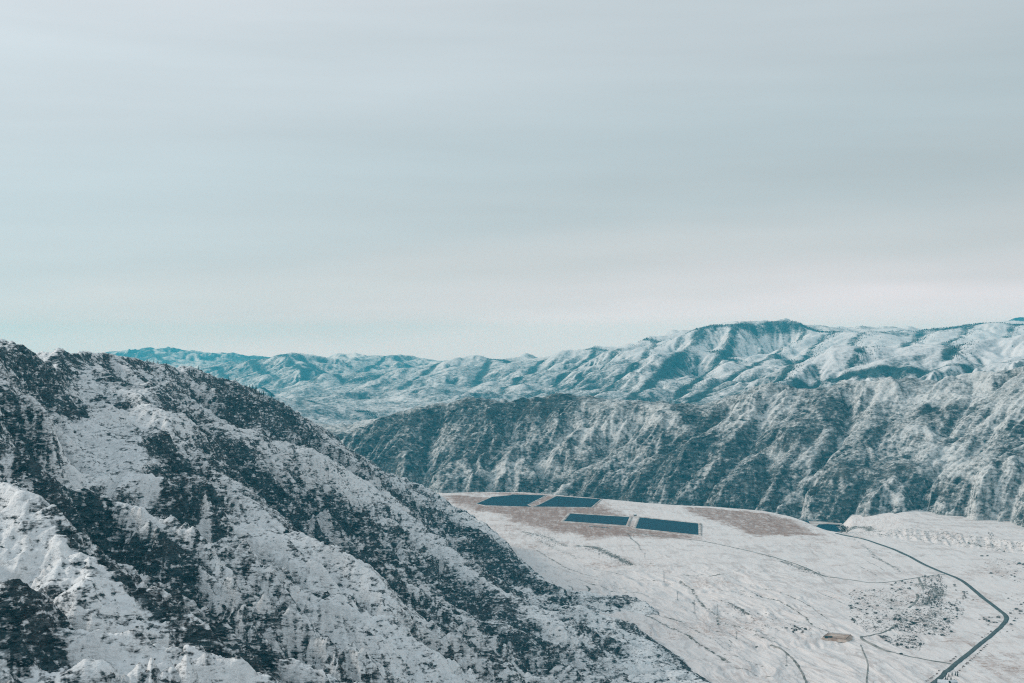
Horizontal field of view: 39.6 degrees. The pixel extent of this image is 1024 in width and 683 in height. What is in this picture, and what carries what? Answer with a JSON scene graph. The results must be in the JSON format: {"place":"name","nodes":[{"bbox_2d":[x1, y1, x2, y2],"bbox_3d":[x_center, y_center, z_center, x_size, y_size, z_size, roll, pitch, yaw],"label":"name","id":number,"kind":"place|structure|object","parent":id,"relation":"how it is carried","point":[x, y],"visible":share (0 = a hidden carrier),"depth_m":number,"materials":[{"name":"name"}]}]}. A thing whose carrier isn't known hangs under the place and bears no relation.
{"place":"outdoors","nodes":[
{"label":"outdoors","id":0,"kind":"place"},
{"bbox_2d":[0,339,710,682],"bbox_3d":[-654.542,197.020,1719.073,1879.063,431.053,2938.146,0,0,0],"label":"hill","id":1,"kind":"structure","parent":0,"point":[464,630],"depth_m":1289.28,"materials":[{"name":"white snow"}]},
{"bbox_2d":[0,345,706,681],"bbox_3d":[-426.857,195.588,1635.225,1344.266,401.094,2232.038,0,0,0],"label":"hillside scrub","id":2,"kind":"object","parent":1,"relation":"on","point":[289,532],"visible":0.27,"depth_m":1497.69,"materials":[{"name":"green plant"}]},
{"bbox_2d":[477,494,544,506],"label":"water","id":3,"kind":"structure","parent":0,"point":[516,500],"depth_m":3568.99,"materials":[{"name":"blue liquid"}]},
{"bbox_2d":[476,494,546,507],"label":"embankment","id":4,"kind":"structure","parent":0,"point":[514,506],"depth_m":3542.65,"materials":[{"name":"beige soil"}]},
{"bbox_2d":[0,0,1023,360],"label":"sky","id":5,"kind":"structure","parent":0,"point":[439,180],"materials":[{"name":"grey"}]},
{"bbox_2d":[105,317,1023,424],"bbox_3d":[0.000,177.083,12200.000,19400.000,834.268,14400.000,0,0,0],"label":"mountain range","id":6,"kind":"structure","parent":0,"point":[444,381],"depth_m":8488.07,"materials":[{"name":"white snow"}]},
{"bbox_2d":[200,318,1023,418],"bbox_3d":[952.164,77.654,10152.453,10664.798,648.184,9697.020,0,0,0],"label":"forest","id":7,"kind":"object","parent":6,"relation":"on","point":[822,331],"visible":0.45,"depth_m":8323.94,"materials":[{"name":"green plant"}]},
{"bbox_2d":[533,496,599,506],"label":"water","id":8,"kind":"structure","parent":0,"point":[559,501],"depth_m":3524.65,"materials":[{"name":"blue liquid"}]},
{"bbox_2d":[531,496,602,507],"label":"embankment","id":9,"kind":"structure","parent":0,"point":[595,504],"depth_m":3479.17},
{"bbox_2d":[565,514,628,524],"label":"water","id":10,"kind":"structure","parent":0,"point":[603,519],"depth_m":3188.03,"materials":[{"name":"blue liquid"}]},
{"bbox_2d":[561,513,632,526],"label":"embankment","id":11,"kind":"structure","parent":0,"point":[626,525],"depth_m":3145.35,"materials":[{"name":"beige soil"}]},
{"bbox_2d":[632,516,701,535],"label":"embankment","id":12,"kind":"structure","parent":0,"point":[699,526],"depth_m":3027.10,"materials":[{"name":"soil"}]},
{"bbox_2d":[636,517,698,534],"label":"water","id":13,"kind":"structure","parent":0,"point":[668,525],"depth_m":3067.40,"materials":[{"name":"blue liquid"}]},
{"bbox_2d":[314,366,1023,526],"bbox_3d":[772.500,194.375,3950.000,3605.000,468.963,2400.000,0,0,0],"label":"mountain","id":14,"kind":"structure","parent":0,"point":[841,451],"depth_m":3753.01,"materials":[{"name":"white snow"}]},
{"bbox_2d":[437,492,1023,682],"bbox_3d":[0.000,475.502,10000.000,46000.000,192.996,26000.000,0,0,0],"label":"ground","id":15,"kind":"structure","parent":0,"point":[707,577],"depth_m":2344.52,"materials":[{"name":"white snow"}]},
{"bbox_2d":[525,532,1023,647],"bbox_3d":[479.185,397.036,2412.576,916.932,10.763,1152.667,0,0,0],"label":"scrub","id":16,"kind":"object","parent":15,"relation":"on","point":[931,600],"visible":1,"depth_m":2086.03,"materials":[{"name":"plant"}]},
{"bbox_2d":[937,679,947,682],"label":"house","id":17,"kind":"structure","parent":15,"relation":"on","point":[941,681],"depth_m":1658.25,"materials":[{"name":"concrete"}]},
{"bbox_2d":[626,530,944,582],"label":"path","id":18,"kind":"structure","parent":0,"point":[795,563],"depth_m":2498.36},
{"bbox_2d":[770,644,807,682],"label":"path","id":19,"kind":"structure","parent":0,"point":[797,665],"depth_m":1758.54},
{"bbox_2d":[802,520,840,531],"bbox_3d":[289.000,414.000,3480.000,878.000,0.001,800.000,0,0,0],"label":"water","id":20,"kind":"structure","parent":0,"point":[831,527],"depth_m":3182.71,"materials":[{"name":"blue liquid"}]},
{"bbox_2d":[809,521,841,525],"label":"ice","id":21,"kind":"structure","parent":0,"point":[815,523],"depth_m":3234.39,"materials":[{"name":"white ice"}]},
{"bbox_2d":[821,633,852,642],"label":"bare ground","id":22,"kind":"structure","parent":0,"point":[841,636],"depth_m":1894.29,"materials":[{"name":"beige soil"}]},
{"bbox_2d":[860,645,868,682],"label":"path","id":23,"kind":"structure","parent":0,"point":[867,664],"depth_m":1741.22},
{"bbox_2d":[860,624,950,663],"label":"path","id":24,"kind":"structure","parent":0,"point":[870,643],"depth_m":1858.63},
{"bbox_2d":[908,594,918,607],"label":"path","id":25,"kind":"structure","parent":0,"point":[916,600],"depth_m":2192.19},
{"bbox_2d":[917,577,924,588],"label":"path","id":26,"kind":"structure","parent":0,"point":[921,584],"depth_m":2339.47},
{"bbox_2d":[835,533,1008,682],"bbox_3d":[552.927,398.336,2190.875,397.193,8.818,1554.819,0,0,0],"label":"road","id":27,"kind":"structure","parent":0,"point":[951,667],"depth_m":2047.50,"materials":[{"name":"grey asphalt"}]}
]}

